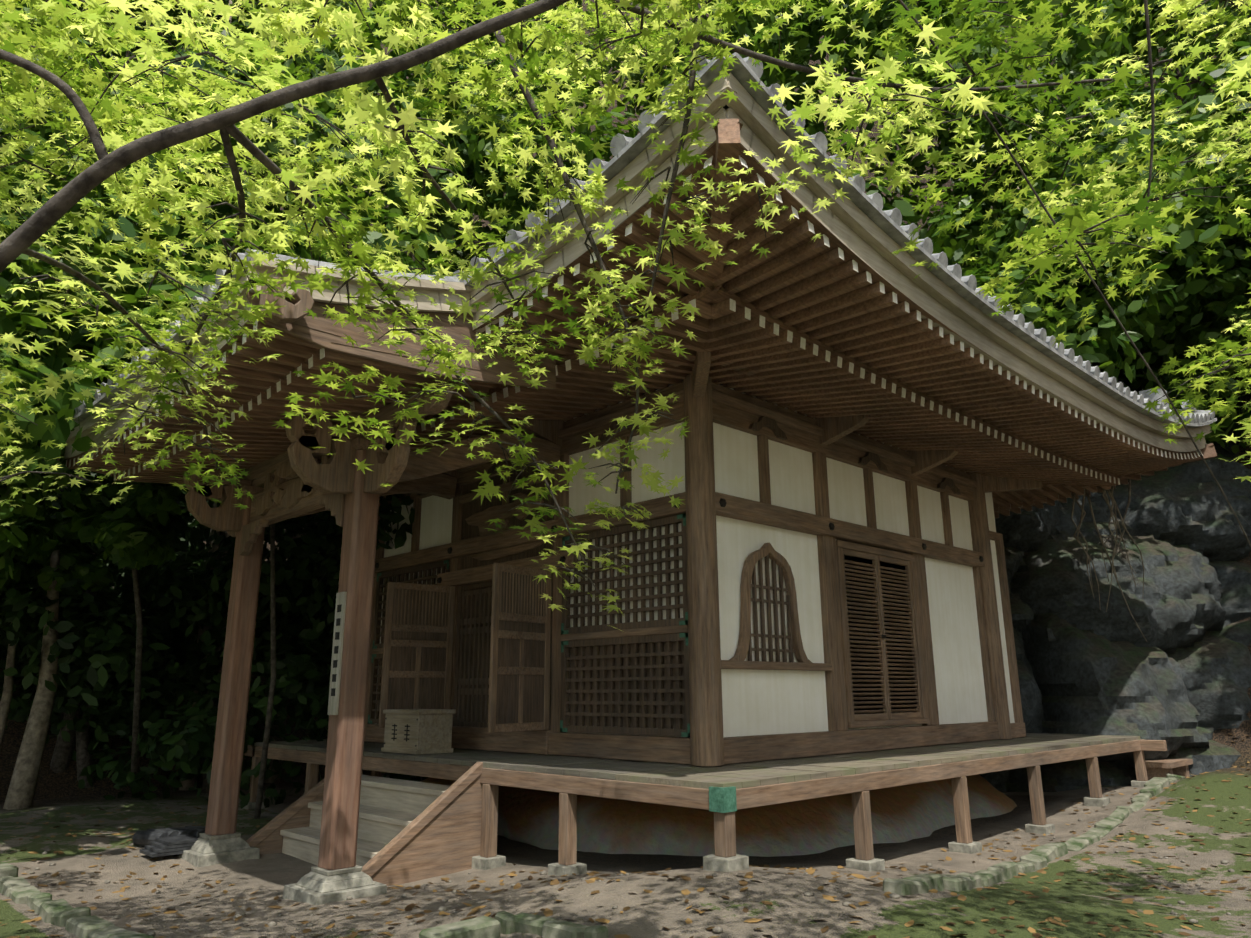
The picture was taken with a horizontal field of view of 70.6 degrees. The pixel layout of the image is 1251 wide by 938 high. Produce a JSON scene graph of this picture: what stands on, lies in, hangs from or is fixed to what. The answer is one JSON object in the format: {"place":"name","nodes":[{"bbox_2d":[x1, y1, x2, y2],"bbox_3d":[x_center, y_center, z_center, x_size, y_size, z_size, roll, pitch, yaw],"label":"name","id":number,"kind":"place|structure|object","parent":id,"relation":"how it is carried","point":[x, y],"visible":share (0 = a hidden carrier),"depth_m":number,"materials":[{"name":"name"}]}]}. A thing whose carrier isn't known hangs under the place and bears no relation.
{"place":"outdoors","nodes":[
{"label":"outdoors","id":0,"kind":"place"},
{"bbox_2d":[247,257,476,312],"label":"porch verge boards","id":1,"kind":"object","parent":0,"point":[436,291],"visible":0.15,"depth_m":7.55,"materials":[{"name":"beige wood"}]},
{"bbox_2d":[64,74,736,458],"bbox_3d":[-4.207,-1.072,9.678,2.145,1.564,12.332,13,-19,-42],"label":"roof eave","id":2,"kind":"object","parent":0,"point":[576,248],"depth_m":7.19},
{"bbox_2d":[368,513,736,812],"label":"metal fittings","id":3,"kind":"object","parent":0,"point":[722,800],"visible":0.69,"depth_m":7.07,"materials":[{"name":"green metal"}]},
{"bbox_2d":[0,0,1250,937],"bbox_3d":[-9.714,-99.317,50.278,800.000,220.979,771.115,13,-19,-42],"label":"ground","id":4,"kind":"structure","parent":0,"point":[792,912],"depth_m":8.24,"materials":[{"name":"brown soil"}]},
{"bbox_2d":[132,826,205,856],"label":"spare roof tiles","id":5,"kind":"object","parent":4,"relation":"on","point":[167,841],"visible":0.77,"depth_m":10.07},
{"bbox_2d":[0,213,487,808],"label":"undergrowth","id":6,"kind":"object","parent":4,"relation":"on","point":[96,661],"visible":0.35,"depth_m":14.80,"materials":[{"name":"green plant"}]},
{"bbox_2d":[177,832,386,905],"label":"pillar base stones","id":7,"kind":"object","parent":4,"relation":"on","point":[316,885],"visible":0.79,"depth_m":7.94,"materials":[{"name":"grey stone"}]},
{"bbox_2d":[205,450,379,869],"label":"porch pillars","id":8,"kind":"structure","parent":7,"relation":"on","point":[341,800],"depth_m":8.65,"materials":[{"name":"brown wood"}]},
{"bbox_2d":[57,277,453,555],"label":"carved brackets","id":9,"kind":"object","parent":8,"relation":"attached to","point":[334,472],"visible":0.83,"depth_m":8.69,"materials":[{"name":"brown wood"}]},
{"bbox_2d":[246,762,482,885],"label":"stair stringers","id":10,"kind":"object","parent":4,"relation":"on","point":[440,835],"visible":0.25,"depth_m":8.95,"materials":[{"name":"brown wood"}]},
{"bbox_2d":[280,775,449,866],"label":"stair treads","id":11,"kind":"object","parent":4,"relation":"on","point":[390,809],"visible":0.31,"depth_m":9.74,"materials":[{"name":"grey wood"}]},
{"bbox_2d":[0,774,1184,937],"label":"stone kerbs","id":12,"kind":"structure","parent":4,"relation":"on","point":[80,922],"depth_m":6.99,"materials":[{"name":"grey stone"}]},
{"bbox_2d":[0,0,1206,818],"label":"trunks","id":13,"kind":"object","parent":4,"relation":"on","point":[24,776],"depth_m":14.02,"materials":[{"name":"brown plant"}]},
{"bbox_2d":[0,0,1250,630],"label":"maple","id":14,"kind":"object","parent":4,"relation":"on","point":[300,12],"depth_m":4.11,"materials":[{"name":"green plant"}]},
{"bbox_2d":[0,0,1250,542],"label":"maple leaves","id":15,"kind":"object","parent":14,"relation":"attached to","point":[48,30],"visible":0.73,"depth_m":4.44,"materials":[{"name":"green plant"}]},
{"bbox_2d":[0,0,1250,617],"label":"background trees","id":16,"kind":"object","parent":4,"relation":"on","point":[1176,310],"visible":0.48,"depth_m":16.26,"materials":[{"name":"green plant"}]},
{"bbox_2d":[0,713,1250,937],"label":"fallen leaves","id":17,"kind":"object","parent":4,"relation":"on","point":[744,883],"visible":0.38,"depth_m":7.36,"materials":[{"name":"brown plant"}]},
{"bbox_2d":[29,788,1250,935],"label":"ground pebbles","id":18,"kind":"object","parent":4,"relation":"on","point":[715,929],"visible":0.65,"depth_m":7.18,"materials":[{"name":"grey stone"}]},
{"bbox_2d":[243,780,1148,875],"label":"post base stones","id":19,"kind":"object","parent":4,"relation":"on","point":[712,862],"visible":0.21,"depth_m":8.25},
{"bbox_2d":[249,750,1147,865],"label":"veranda posts","id":20,"kind":"object","parent":4,"relation":"on","point":[725,835],"visible":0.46,"depth_m":9.11,"materials":[{"name":"brown wood"}]},
{"bbox_2d":[252,739,1143,809],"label":"veranda edge beams","id":21,"kind":"structure","parent":20,"relation":"on","point":[758,796],"depth_m":8.94,"materials":[{"name":"brown wood"}]},
{"bbox_2d":[254,734,1140,788],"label":"veranda floor boards","id":22,"kind":"object","parent":21,"relation":"on","point":[752,774],"visible":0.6,"depth_m":9.19,"materials":[{"name":"brown wood"}]},
{"bbox_2d":[381,709,455,754],"bbox_3d":[-2.589,3.264,11.030,0.530,0.510,0.850,13,-19,-42],"label":"offertory box","id":23,"kind":"object","parent":22,"relation":"on","point":[430,732],"visible":1,"depth_m":10.79,"materials":[{"name":"grey"}]},
{"bbox_2d":[331,604,409,741],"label":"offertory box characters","id":24,"kind":"object","parent":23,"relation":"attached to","point":[338,620],"visible":1,"depth_m":8.43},
{"bbox_2d":[364,351,1042,766],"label":"wall posts","id":25,"kind":"object","parent":22,"relation":"on","point":[706,727],"visible":0.58,"depth_m":10.73,"materials":[{"name":"brown wood"}]},
{"bbox_2d":[366,357,694,764],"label":"horizontal beams","id":26,"kind":"structure","parent":25,"relation":"attached to","point":[530,737],"depth_m":10.74,"materials":[{"name":"brown wood"}]},
{"bbox_2d":[67,119,1216,517],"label":"roof rafters","id":27,"kind":"object","parent":25,"relation":"on","point":[869,329],"visible":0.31,"depth_m":8.80,"materials":[{"name":"brown wood"}]},
{"bbox_2d":[66,156,1202,513],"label":"rafter ends","id":28,"kind":"object","parent":27,"relation":"attached to","point":[692,302],"visible":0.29,"depth_m":8.51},
{"bbox_2d":[64,122,1212,508],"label":"roof soffit boards","id":29,"kind":"object","parent":27,"relation":"on","point":[788,200],"visible":0.06,"depth_m":7.16,"materials":[{"name":"brown wood"}]},
{"bbox_2d":[717,73,1210,452],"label":"roof fascia","id":30,"kind":"structure","parent":27,"relation":"attached to","point":[856,230],"depth_m":8.02,"materials":[{"name":"brown wood"}]},
{"bbox_2d":[73,52,1216,427],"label":"roof tiles","id":31,"kind":"object","parent":25,"relation":"on","point":[625,150],"visible":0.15,"depth_m":7.55,"materials":[{"name":"grey tile"}]},
{"bbox_2d":[711,357,1025,763],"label":"horizontal beams","id":32,"kind":"structure","parent":25,"relation":"attached to","point":[733,409],"depth_m":11.05,"materials":[{"name":"brown wood"}]},
{"bbox_2d":[375,498,982,746],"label":"nail covers","id":33,"kind":"object","parent":32,"relation":"attached to","point":[722,502],"visible":0.92,"depth_m":10.87,"materials":[{"name":"black metal"}]},
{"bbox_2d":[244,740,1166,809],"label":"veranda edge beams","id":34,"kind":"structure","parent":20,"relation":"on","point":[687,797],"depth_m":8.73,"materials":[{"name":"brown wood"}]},
{"bbox_2d":[289,733,1051,778],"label":"veranda boards","id":35,"kind":"object","parent":34,"relation":"on","point":[588,767],"visible":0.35,"depth_m":9.48,"materials":[{"name":"brown wood"}]},
{"bbox_2d":[420,756,1016,856],"bbox_3d":[1.217,5.012,13.502,8.098,0.920,7.589,13,-19,-42],"label":"foundation mound","id":36,"kind":"object","parent":4,"relation":"on","point":[903,813],"visible":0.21,"depth_m":9.97,"materials":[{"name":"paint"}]},
{"bbox_2d":[942,371,1250,791],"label":"outcrop rock","id":37,"kind":"object","parent":4,"relation":"on","point":[1179,681],"visible":0.38,"depth_m":15.93,"materials":[{"name":"grey stone"}]},
{"bbox_2d":[1071,479,1146,641],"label":"hanging roots","id":38,"kind":"object","parent":37,"relation":"hanging from","point":[1112,514],"visible":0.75,"depth_m":14.78,"materials":[{"name":"brown plant"}]},
{"bbox_2d":[1145,758,1192,779],"bbox_3d":[8.639,4.813,14.103,1.200,0.320,0.450,13,-19,-42],"label":"step bench","id":39,"kind":"object","parent":4,"relation":"on","point":[1159,768],"visible":0.62,"depth_m":13.83,"materials":[{"name":"brown wood"}]},
{"bbox_3d":[-3.702,-1.202,10.213,3.550,1.222,6.000,13,-19,-42],"label":"porch","id":40,"kind":"object","parent":4,"relation":"on","visible":0},
{"bbox_2d":[61,292,560,518],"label":"porch beams","id":41,"kind":"structure","parent":40,"relation":"attached to","point":[421,474],"depth_m":8.24,"materials":[{"name":"brown wood"}]},
{"bbox_2d":[222,391,429,524],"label":"porch beams","id":42,"kind":"structure","parent":40,"relation":"on","point":[257,475],"depth_m":9.97,"materials":[{"name":"brown wood"}]},
{"bbox_2d":[327,592,346,714],"bbox_3d":[-2.736,1.742,8.393,0.020,1.140,0.170,13,-19,-42],"label":"sign plaque","id":43,"kind":"object","parent":40,"relation":"attached to","point":[333,703],"visible":0.86,"depth_m":8.36,"materials":[{"name":"wood"}]},
{"bbox_2d":[368,416,960,736],"bbox_3d":[0.425,1.487,11.422,4.379,3.605,9.088,71,-71,-75],"label":"dark wood lattice","id":44,"kind":"object","parent":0,"point":[631,685],"visible":0.79,"depth_m":10.18,"materials":[{"name":"brown wood"}]},
{"bbox_2d":[380,523,682,642],"bbox_3d":[-1.555,1.825,11.571,0.062,1.385,6.430,13,-19,-42],"label":"hall paper backing","id":45,"kind":"object","parent":44,"relation":"attached to","point":[639,578],"visible":0.1,"depth_m":9.92,"materials":[{"name":"beige paper"}]},
{"bbox_2d":[584,54,796,413],"bbox_3d":[0.861,-2.066,14.982,12.400,4.126,12.400,13,-19,-42],"label":"roof tile surface","id":46,"kind":"object","parent":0,"point":[725,107],"depth_m":16.86,"materials":[{"name":"grey"}]},
{"bbox_2d":[375,381,1014,737],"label":"hall plaster walls","id":47,"kind":"structure","parent":0,"point":[762,702],"depth_m":10.60,"materials":[{"name":"white paint"}]},
{"bbox_2d":[844,555,916,713],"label":"louvered shutters","id":48,"kind":"object","parent":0,"point":[884,565],"visible":0.04,"depth_m":11.41,"materials":[{"name":"brown wood"}]}
]}

